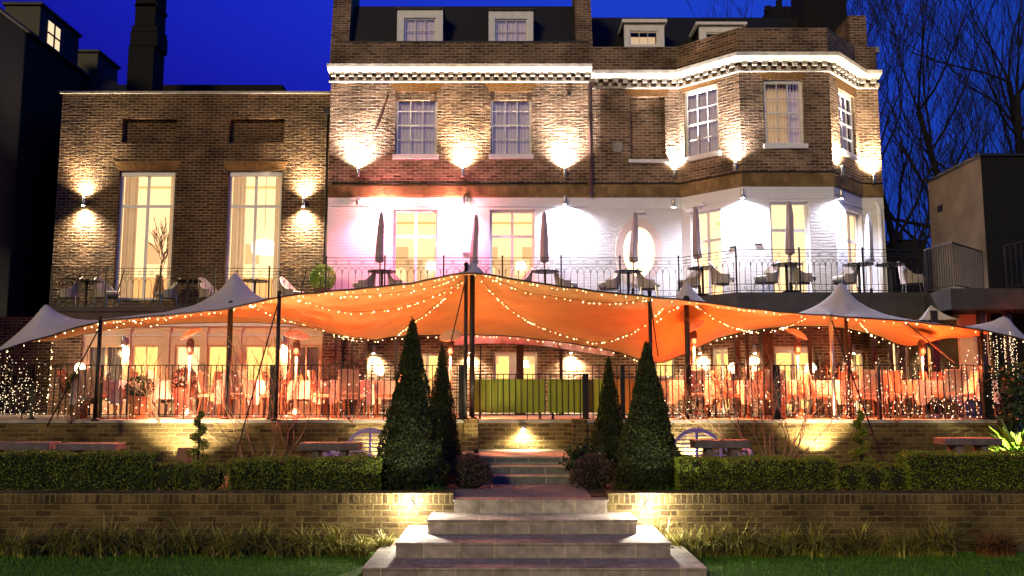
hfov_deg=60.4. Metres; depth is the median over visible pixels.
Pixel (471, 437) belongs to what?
brick pier
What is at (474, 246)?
closed parasol
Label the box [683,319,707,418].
patio heater
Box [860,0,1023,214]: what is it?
bare tree
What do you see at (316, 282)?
potted shrub
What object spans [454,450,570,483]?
slate steps
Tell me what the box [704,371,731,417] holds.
dining chair
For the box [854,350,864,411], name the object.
french window
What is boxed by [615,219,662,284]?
oval window
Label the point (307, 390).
dining table
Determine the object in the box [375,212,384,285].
closed parasol
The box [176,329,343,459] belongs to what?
bare shrub
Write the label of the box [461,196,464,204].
wall light
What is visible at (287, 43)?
sky
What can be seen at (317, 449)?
stone bench
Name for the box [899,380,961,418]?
dining table
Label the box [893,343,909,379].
window
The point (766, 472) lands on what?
box hedge
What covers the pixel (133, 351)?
window
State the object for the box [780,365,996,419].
iron railing
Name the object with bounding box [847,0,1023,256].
bare tree
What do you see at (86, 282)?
bistro table
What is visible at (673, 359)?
window
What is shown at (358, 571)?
lawn
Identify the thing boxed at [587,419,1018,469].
retaining wall
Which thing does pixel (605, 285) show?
tub chair
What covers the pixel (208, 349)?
window
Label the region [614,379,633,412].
screen board
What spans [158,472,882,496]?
planting bed
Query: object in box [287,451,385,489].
box hedge
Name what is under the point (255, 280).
bistro table
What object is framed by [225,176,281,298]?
french window
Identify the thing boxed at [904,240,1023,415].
stair railing
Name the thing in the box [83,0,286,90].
house
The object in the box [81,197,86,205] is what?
wall light
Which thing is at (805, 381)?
dining chair
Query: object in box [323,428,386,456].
garden bench
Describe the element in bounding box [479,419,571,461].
retaining wall
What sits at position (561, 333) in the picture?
string lights
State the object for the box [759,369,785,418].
dining chair
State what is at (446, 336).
patio heater
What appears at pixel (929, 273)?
distant house
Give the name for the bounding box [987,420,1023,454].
broad leaf plant
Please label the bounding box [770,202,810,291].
french window
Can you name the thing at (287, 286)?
tub chair
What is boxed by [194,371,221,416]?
dining chair
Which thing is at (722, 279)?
tub chair
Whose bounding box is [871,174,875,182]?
wall light
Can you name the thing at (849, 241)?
french window
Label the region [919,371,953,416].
dining chair
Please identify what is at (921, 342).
patio heater
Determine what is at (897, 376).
dining chair
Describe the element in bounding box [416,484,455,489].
green tuft
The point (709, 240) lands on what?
french window
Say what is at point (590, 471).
domed shrub
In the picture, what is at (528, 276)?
tub chair
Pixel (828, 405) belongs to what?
fairy lights
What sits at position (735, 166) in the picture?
wall light
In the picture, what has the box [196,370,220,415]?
dining chair
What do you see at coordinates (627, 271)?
bistro table
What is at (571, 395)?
screen board
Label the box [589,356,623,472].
clipped conifer
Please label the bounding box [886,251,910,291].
distant house
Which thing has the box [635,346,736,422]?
bare climber
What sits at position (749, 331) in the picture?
string lights
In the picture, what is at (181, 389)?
potted plant
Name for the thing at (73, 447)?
stone bench
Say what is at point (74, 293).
tub chair
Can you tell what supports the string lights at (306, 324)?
hanging from the stretch tent
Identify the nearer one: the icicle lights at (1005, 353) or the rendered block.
the icicle lights at (1005, 353)
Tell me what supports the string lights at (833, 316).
attached to the stretch tent
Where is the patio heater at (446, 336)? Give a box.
[439,329,462,417]
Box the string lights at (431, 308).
[399,282,461,334]
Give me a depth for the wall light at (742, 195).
21.89 m
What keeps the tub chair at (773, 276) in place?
on the balcony at (901, 304)
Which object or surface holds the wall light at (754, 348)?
attached to the bay house at (778, 106)
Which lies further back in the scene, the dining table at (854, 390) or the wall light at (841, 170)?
the wall light at (841, 170)
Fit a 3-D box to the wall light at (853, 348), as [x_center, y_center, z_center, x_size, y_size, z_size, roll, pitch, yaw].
[8.438,1.524,21.856,0.189,0.228,0.097,-7,-10,45]
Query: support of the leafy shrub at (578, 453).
on the planting bed
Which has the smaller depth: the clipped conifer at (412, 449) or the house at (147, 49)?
the clipped conifer at (412, 449)
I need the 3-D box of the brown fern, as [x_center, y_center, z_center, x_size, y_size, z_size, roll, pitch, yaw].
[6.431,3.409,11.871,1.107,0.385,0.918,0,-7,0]
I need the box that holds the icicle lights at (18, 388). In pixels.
[0,356,42,414]
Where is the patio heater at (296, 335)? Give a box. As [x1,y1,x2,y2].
[282,330,308,418]
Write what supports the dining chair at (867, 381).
on the terrace
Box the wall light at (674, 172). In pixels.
[672,169,675,177]
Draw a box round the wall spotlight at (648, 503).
[645,500,652,507]
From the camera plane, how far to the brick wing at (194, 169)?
23.79 m
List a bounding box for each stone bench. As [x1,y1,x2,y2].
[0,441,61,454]
[55,442,125,454]
[299,442,362,457]
[690,439,750,457]
[933,437,1002,454]
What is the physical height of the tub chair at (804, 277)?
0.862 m
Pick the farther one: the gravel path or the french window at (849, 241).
the french window at (849, 241)
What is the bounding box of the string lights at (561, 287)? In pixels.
[478,274,643,298]
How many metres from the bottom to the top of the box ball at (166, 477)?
0.514 m
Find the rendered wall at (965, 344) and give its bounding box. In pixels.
[956,314,989,413]
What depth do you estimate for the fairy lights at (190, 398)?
16.60 m
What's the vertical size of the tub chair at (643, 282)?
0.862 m
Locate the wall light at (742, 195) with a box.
[740,189,744,198]
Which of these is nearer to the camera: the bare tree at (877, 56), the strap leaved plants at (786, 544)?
the strap leaved plants at (786, 544)
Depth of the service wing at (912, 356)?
22.91 m
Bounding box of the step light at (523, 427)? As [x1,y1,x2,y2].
[521,425,525,431]
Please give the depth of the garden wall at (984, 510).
12.17 m
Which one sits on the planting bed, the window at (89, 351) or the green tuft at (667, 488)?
the green tuft at (667, 488)
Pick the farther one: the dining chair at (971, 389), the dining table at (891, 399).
the dining table at (891, 399)
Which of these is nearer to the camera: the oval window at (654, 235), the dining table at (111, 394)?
the dining table at (111, 394)
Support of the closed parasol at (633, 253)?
on the balcony at (901, 304)
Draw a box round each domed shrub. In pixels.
[445,452,493,489]
[568,453,616,488]
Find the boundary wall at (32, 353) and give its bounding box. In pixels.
[0,317,50,412]
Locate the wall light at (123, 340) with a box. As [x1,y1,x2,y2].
[121,336,125,345]
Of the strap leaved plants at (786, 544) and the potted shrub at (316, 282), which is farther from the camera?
the potted shrub at (316, 282)
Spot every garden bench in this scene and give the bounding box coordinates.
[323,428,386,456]
[675,428,752,456]
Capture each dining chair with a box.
[56,370,89,418]
[77,369,108,418]
[120,370,156,418]
[131,371,159,416]
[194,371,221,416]
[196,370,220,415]
[221,370,248,418]
[259,370,290,417]
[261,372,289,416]
[307,370,336,417]
[322,401,349,416]
[337,369,364,418]
[373,375,400,418]
[682,370,705,417]
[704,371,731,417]
[711,370,742,417]
[744,404,771,416]
[754,371,767,417]
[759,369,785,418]
[785,370,808,418]
[807,374,831,417]
[819,371,846,417]
[850,372,871,415]
[853,370,884,418]
[870,370,901,417]
[883,370,915,417]
[911,372,942,416]
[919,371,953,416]
[932,369,966,418]
[947,370,979,418]
[999,371,1013,416]
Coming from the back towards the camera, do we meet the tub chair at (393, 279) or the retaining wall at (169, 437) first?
the tub chair at (393, 279)
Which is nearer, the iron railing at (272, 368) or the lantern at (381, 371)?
the iron railing at (272, 368)
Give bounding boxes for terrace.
[0,413,1017,418]
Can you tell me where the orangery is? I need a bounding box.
[82,323,322,413]
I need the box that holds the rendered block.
[925,153,1023,414]
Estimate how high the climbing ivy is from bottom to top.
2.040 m
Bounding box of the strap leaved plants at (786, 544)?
[649,510,1003,558]
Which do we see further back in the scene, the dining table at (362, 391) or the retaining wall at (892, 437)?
the dining table at (362, 391)
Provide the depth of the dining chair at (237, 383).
16.97 m
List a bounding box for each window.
[87,345,122,402]
[115,177,174,299]
[131,345,158,402]
[173,345,199,402]
[206,345,232,402]
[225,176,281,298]
[244,345,280,402]
[290,345,320,402]
[392,101,438,158]
[393,211,437,281]
[422,353,439,393]
[489,101,533,158]
[490,211,534,281]
[493,352,536,378]
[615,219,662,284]
[655,359,673,377]
[681,84,721,162]
[694,209,720,294]
[713,347,727,411]
[763,80,808,148]
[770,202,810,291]
[774,347,813,412]
[838,90,861,161]
[846,211,858,291]
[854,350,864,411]
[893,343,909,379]
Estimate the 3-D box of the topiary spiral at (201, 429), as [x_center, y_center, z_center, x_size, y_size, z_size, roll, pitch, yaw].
[-4.771,2.456,13.412,0.503,1.202,0.484,0,-7,0]
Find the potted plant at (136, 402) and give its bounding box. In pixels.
[125,375,155,418]
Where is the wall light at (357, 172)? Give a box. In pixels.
[356,168,359,176]
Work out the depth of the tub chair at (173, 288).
22.62 m
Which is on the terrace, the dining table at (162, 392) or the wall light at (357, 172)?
the dining table at (162, 392)
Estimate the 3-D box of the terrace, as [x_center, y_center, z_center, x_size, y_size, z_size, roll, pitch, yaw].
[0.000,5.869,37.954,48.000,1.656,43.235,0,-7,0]
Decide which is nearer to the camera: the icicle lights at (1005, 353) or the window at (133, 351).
the icicle lights at (1005, 353)
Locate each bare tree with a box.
[686,0,935,206]
[796,0,1023,291]
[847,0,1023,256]
[849,0,1023,154]
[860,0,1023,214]
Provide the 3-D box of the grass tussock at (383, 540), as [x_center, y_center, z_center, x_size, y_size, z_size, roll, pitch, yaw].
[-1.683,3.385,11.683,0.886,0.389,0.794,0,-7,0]
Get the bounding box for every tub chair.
[56,277,83,305]
[92,277,119,305]
[155,278,180,305]
[198,277,217,301]
[280,277,303,295]
[352,268,376,287]
[387,268,406,284]
[521,268,532,280]
[553,268,576,286]
[598,268,618,292]
[636,267,659,295]
[677,265,700,294]
[709,262,734,294]
[753,260,779,291]
[789,260,815,291]
[831,261,857,291]
[898,266,925,291]
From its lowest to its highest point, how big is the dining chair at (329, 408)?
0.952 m
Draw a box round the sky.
[0,0,1023,253]
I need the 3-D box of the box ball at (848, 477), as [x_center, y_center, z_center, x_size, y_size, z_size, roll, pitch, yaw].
[4.914,2.756,12.831,0.482,0.497,0.429,0,-7,0]
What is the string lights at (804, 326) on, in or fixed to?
hanging from the stretch tent
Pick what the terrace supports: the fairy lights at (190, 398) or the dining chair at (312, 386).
the dining chair at (312, 386)
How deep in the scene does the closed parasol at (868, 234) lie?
22.13 m
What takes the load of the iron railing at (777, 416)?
on the retaining wall at (892, 437)
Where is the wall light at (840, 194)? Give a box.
[835,190,842,198]
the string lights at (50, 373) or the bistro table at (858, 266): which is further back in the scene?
the bistro table at (858, 266)
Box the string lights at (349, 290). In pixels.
[233,274,463,309]
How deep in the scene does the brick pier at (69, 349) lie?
21.75 m
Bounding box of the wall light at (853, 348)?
[851,345,855,353]
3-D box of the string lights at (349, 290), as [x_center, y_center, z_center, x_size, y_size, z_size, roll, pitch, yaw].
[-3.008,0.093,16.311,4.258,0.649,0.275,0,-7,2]
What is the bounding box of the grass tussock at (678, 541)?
[665,530,701,551]
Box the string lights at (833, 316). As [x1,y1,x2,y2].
[652,298,1023,341]
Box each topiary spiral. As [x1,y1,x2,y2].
[181,409,212,489]
[847,409,876,468]
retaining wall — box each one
[0,419,463,471]
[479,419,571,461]
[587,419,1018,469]
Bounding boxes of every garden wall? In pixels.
[0,490,454,551]
[605,490,1023,551]
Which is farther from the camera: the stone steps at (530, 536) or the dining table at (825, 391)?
the dining table at (825, 391)
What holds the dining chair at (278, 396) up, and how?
on the terrace
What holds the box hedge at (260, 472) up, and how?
on the planting bed
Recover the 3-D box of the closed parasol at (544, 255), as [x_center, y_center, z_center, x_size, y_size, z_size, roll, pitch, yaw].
[0.814,-0.810,22.102,0.460,2.250,0.460,-1,-7,10]
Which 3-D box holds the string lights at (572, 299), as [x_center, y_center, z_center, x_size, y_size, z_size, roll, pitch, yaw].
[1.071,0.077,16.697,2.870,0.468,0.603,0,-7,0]
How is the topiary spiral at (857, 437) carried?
on the planting bed
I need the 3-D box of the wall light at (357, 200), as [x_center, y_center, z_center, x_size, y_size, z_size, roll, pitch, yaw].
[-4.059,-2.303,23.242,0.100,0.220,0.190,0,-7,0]
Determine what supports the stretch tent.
on the terrace
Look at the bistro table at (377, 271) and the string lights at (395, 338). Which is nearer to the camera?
the string lights at (395, 338)
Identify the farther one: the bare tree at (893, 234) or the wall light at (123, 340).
the bare tree at (893, 234)
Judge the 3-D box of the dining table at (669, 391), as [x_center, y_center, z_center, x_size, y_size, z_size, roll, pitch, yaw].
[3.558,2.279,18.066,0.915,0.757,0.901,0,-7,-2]
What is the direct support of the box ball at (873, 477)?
on the planting bed
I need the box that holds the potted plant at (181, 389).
[171,367,196,413]
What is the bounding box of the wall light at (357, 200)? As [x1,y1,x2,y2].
[356,196,359,204]
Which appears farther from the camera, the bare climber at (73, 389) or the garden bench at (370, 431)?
the bare climber at (73, 389)
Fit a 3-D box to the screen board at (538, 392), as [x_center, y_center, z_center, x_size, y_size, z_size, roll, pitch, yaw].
[-0.042,2.165,17.164,1.370,0.768,0.300,0,-7,0]
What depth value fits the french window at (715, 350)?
22.25 m
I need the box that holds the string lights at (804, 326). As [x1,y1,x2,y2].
[710,326,915,346]
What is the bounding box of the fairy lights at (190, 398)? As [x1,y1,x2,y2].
[47,366,372,416]
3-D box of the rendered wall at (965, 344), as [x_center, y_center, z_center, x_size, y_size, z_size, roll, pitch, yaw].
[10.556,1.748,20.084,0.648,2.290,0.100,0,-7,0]
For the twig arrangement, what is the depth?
24.37 m
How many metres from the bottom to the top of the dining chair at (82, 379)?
0.952 m
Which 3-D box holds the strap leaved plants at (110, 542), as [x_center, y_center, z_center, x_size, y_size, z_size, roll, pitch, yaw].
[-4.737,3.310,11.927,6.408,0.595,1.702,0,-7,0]
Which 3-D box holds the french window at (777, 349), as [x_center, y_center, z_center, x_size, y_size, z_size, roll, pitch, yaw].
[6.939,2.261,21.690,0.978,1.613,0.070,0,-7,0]
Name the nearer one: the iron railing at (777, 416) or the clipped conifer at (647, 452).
the clipped conifer at (647, 452)
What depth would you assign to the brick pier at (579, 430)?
16.25 m
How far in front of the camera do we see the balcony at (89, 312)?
21.84 m
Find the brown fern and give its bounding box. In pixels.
[961,527,1023,556]
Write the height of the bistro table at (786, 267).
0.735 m
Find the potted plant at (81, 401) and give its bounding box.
[65,372,86,418]
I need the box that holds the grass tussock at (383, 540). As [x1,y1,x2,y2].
[356,529,397,552]
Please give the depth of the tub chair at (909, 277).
20.97 m
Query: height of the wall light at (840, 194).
0.228 m
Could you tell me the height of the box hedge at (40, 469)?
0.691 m
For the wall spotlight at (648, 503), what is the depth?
12.09 m
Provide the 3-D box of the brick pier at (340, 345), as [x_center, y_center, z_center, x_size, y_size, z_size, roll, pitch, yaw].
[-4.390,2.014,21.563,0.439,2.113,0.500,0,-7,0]
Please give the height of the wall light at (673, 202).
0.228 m
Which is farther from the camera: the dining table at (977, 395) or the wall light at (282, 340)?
the wall light at (282, 340)
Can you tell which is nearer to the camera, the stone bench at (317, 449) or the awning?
the stone bench at (317, 449)
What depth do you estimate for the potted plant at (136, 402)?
16.93 m
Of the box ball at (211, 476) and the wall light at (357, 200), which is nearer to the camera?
the box ball at (211, 476)
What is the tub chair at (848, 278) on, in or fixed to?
on the balcony at (901, 304)
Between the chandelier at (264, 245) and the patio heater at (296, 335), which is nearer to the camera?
the patio heater at (296, 335)
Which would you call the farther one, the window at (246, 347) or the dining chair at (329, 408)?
the window at (246, 347)
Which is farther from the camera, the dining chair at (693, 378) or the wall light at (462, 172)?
the wall light at (462, 172)
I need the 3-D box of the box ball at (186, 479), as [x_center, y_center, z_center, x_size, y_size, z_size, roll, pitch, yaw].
[-4.688,2.756,12.840,0.518,0.500,0.449,0,-7,0]
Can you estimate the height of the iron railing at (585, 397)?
0.930 m
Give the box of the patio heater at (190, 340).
[174,328,202,418]
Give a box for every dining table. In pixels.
[69,380,139,418]
[151,380,204,417]
[213,380,268,418]
[281,380,328,417]
[329,380,380,418]
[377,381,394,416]
[661,380,711,417]
[708,381,753,416]
[732,380,787,418]
[786,380,831,417]
[823,380,882,418]
[868,393,919,416]
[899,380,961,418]
[945,380,999,417]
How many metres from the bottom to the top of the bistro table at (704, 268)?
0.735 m
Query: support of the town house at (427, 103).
on the terrace
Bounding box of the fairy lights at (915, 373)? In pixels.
[842,350,977,417]
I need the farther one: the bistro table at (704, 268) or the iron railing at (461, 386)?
the bistro table at (704, 268)
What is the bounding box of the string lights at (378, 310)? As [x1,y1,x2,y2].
[298,281,460,313]
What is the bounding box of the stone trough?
[175,448,191,486]
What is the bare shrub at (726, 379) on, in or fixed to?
on the planting bed
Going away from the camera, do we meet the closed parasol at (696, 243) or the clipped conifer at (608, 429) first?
the clipped conifer at (608, 429)
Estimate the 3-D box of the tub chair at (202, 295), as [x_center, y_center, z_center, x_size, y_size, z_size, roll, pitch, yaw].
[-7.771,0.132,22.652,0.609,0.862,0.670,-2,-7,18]
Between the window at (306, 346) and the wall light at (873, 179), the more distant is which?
the wall light at (873, 179)
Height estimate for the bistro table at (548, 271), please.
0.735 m
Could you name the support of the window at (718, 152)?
in the bay house at (778, 106)
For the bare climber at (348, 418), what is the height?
1.614 m
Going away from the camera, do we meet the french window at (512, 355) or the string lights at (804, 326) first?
the string lights at (804, 326)
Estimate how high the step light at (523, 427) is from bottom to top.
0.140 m
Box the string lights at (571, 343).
[483,336,642,360]
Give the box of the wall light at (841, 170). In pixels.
[836,166,843,174]
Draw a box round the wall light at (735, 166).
[733,161,738,170]
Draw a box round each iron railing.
[0,365,127,419]
[126,365,274,419]
[278,365,463,419]
[474,374,590,418]
[592,365,782,419]
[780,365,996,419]
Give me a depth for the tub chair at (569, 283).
22.03 m
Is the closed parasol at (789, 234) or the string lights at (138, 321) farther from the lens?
the closed parasol at (789, 234)
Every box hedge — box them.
[0,447,163,489]
[225,452,294,489]
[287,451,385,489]
[673,452,839,489]
[894,448,1023,489]
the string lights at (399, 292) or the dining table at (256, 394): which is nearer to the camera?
the string lights at (399, 292)
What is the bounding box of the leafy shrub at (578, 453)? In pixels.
[559,439,616,482]
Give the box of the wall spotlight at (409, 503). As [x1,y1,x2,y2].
[406,500,413,507]
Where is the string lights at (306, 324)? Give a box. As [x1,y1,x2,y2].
[249,305,368,338]
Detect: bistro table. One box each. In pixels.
[71,279,101,305]
[173,279,202,305]
[242,279,267,293]
[369,269,395,284]
[531,269,557,282]
[614,269,641,293]
[688,266,716,292]
[771,262,801,289]
[843,262,874,291]
[875,262,904,291]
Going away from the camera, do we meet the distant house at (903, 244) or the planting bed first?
the planting bed
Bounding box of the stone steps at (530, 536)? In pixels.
[362,497,707,575]
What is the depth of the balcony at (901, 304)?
20.28 m
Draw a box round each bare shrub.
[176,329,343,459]
[668,343,866,458]
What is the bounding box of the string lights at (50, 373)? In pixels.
[47,341,52,397]
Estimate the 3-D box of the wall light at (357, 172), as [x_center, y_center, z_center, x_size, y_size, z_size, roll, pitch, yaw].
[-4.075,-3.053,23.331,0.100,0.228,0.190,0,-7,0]
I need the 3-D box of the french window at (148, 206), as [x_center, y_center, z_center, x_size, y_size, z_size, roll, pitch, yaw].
[-9.834,-1.409,23.689,1.513,3.501,0.070,0,-7,0]
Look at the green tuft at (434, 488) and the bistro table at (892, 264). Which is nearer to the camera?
the green tuft at (434, 488)
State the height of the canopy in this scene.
0.330 m
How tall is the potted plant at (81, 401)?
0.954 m
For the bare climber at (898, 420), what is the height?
1.427 m
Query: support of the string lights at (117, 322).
attached to the stretch tent
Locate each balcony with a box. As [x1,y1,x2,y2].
[49,266,323,318]
[325,247,929,413]
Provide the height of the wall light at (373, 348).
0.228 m
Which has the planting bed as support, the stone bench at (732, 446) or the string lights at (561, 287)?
the stone bench at (732, 446)
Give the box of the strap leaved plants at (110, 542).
[0,512,378,558]
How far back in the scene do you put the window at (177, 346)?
21.92 m
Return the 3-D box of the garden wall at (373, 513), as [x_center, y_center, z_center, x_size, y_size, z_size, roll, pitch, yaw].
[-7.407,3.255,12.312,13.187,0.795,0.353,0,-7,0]
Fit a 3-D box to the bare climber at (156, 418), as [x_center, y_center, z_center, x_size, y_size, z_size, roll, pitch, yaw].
[-6.889,1.761,16.370,0.725,1.501,1.084,3,-7,-24]
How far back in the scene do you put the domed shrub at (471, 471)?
13.39 m
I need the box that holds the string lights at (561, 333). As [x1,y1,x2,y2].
[481,280,662,343]
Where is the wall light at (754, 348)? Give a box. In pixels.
[752,344,756,353]
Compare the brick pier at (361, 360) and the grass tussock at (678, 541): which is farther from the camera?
the brick pier at (361, 360)
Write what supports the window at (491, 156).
in the town house at (427, 103)
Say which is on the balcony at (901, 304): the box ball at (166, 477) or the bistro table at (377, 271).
the bistro table at (377, 271)
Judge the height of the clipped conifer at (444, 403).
2.342 m
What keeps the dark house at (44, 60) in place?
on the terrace
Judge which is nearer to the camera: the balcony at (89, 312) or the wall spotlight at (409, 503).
the wall spotlight at (409, 503)
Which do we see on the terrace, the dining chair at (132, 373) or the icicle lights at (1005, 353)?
the dining chair at (132, 373)
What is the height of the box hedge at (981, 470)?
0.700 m
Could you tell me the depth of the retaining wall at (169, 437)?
16.30 m
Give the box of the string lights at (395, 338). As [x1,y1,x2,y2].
[336,335,480,340]
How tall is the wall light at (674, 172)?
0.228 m
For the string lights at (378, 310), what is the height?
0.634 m
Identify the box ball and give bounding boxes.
[148,459,184,489]
[171,461,205,489]
[190,461,227,489]
[835,460,866,489]
[854,462,889,489]
[875,461,912,489]
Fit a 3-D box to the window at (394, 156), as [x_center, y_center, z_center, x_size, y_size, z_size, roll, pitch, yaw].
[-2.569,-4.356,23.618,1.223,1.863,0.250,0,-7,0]
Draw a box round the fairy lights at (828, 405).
[668,365,974,418]
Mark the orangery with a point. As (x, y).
(210, 339)
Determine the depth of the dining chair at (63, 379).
17.41 m
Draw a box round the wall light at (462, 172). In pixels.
[461,168,464,176]
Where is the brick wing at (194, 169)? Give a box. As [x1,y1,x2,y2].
[51,91,330,319]
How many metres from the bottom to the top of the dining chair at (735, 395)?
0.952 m
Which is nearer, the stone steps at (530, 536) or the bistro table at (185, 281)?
the stone steps at (530, 536)
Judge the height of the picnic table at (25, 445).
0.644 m
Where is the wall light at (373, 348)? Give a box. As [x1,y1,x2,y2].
[372,345,375,353]
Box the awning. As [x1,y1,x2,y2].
[454,335,613,355]
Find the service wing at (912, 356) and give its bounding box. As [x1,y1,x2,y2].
[893,342,931,412]
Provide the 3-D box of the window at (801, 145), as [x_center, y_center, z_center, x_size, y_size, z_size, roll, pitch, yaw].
[6.902,-4.414,22.356,1.114,1.814,0.230,0,-7,0]
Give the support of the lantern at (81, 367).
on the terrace
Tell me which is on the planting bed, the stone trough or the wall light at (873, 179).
the stone trough
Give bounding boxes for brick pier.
[47,335,83,413]
[321,332,343,413]
[345,338,367,413]
[464,419,478,450]
[571,419,586,478]
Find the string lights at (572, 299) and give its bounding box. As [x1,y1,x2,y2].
[493,278,645,304]
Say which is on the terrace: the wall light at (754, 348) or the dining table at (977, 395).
the dining table at (977, 395)
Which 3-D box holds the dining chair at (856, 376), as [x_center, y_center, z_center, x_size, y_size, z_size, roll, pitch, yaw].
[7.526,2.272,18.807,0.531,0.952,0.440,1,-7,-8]
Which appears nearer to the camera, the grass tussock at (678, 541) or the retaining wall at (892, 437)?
the grass tussock at (678, 541)
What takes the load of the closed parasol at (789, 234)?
on the balcony at (901, 304)
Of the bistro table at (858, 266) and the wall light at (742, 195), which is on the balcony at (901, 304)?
the bistro table at (858, 266)
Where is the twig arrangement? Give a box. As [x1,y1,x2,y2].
[143,218,168,297]
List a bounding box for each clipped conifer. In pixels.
[360,316,454,489]
[432,344,466,479]
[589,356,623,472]
[610,340,684,489]
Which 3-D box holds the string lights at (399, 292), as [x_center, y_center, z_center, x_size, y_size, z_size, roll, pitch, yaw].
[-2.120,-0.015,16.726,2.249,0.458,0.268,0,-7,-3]
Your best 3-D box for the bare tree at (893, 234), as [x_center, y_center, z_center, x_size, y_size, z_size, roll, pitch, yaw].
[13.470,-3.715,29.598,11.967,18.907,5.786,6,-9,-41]
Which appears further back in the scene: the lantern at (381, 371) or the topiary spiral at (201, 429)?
the lantern at (381, 371)
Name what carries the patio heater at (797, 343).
on the terrace
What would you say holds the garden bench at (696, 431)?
on the planting bed
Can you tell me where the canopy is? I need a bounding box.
[916,305,956,319]
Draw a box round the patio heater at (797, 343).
[785,328,812,418]
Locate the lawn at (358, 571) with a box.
[0,552,1023,575]
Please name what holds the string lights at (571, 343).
hanging from the stretch tent
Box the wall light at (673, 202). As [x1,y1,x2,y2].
[671,198,674,206]
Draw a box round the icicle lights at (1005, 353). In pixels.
[985,332,1020,407]
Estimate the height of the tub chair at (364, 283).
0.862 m
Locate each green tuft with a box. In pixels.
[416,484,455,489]
[644,485,675,489]
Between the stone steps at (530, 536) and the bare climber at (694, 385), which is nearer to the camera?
the stone steps at (530, 536)
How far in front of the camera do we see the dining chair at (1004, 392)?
18.61 m
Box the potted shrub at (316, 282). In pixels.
[309,264,334,291]
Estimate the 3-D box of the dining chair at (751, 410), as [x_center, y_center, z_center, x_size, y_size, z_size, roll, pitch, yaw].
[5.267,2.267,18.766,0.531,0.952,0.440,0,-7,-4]
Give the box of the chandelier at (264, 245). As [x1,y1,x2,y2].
[251,177,273,254]
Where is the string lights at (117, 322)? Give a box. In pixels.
[0,309,228,351]
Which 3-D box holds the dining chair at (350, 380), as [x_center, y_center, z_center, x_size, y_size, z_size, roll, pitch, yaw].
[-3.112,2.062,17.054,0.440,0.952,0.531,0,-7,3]
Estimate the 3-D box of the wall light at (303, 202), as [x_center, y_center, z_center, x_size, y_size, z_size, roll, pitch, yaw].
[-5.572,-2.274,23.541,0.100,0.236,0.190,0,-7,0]
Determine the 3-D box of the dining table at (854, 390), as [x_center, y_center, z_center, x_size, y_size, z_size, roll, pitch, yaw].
[6.892,2.244,17.768,0.915,0.757,0.901,0,-7,-3]
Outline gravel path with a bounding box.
[447,482,590,496]
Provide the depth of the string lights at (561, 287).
16.34 m
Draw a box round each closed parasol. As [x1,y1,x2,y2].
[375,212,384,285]
[470,215,478,263]
[540,212,548,282]
[629,212,637,293]
[692,206,708,295]
[783,201,799,291]
[865,214,874,291]
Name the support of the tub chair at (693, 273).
on the balcony at (901, 304)
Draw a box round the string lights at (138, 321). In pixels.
[102,316,171,328]
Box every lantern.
[74,363,84,371]
[374,366,383,413]
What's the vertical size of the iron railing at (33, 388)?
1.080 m
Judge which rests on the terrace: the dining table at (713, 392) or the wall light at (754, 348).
the dining table at (713, 392)
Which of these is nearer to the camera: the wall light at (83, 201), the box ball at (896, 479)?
the box ball at (896, 479)
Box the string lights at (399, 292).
[341,277,457,297]
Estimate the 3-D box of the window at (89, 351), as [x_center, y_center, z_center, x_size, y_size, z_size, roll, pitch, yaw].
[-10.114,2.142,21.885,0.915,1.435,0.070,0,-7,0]
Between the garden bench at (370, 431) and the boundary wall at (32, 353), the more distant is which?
the boundary wall at (32, 353)
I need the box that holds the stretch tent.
[0,260,1023,461]
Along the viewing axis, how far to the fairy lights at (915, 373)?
16.67 m
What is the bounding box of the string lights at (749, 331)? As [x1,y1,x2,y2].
[697,305,807,333]
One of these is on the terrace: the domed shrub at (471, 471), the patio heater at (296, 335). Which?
the patio heater at (296, 335)
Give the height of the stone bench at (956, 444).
0.713 m
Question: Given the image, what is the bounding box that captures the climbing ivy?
[984,361,1023,446]
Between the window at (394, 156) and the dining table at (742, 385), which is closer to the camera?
the dining table at (742, 385)
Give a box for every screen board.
[475,379,544,418]
[548,379,603,418]
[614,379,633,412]
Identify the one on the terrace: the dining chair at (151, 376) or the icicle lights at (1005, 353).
the dining chair at (151, 376)
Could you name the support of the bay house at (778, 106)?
on the terrace
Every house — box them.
[0,2,120,316]
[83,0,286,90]
[327,0,593,412]
[590,0,890,413]
[886,232,925,291]
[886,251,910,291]
[927,250,933,292]
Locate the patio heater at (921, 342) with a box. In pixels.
[906,330,938,418]
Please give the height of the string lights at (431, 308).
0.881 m
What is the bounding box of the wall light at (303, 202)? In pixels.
[301,198,304,206]
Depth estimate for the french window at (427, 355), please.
22.97 m
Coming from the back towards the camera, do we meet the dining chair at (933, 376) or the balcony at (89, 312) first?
the balcony at (89, 312)
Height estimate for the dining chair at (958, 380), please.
0.952 m
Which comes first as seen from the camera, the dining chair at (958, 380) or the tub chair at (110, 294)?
the dining chair at (958, 380)
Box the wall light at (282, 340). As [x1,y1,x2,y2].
[281,336,284,345]
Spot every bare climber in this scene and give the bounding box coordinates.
[43,341,132,422]
[122,343,164,422]
[306,339,380,422]
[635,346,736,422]
[869,346,946,422]
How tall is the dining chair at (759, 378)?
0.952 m
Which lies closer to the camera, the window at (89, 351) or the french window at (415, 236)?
the window at (89, 351)

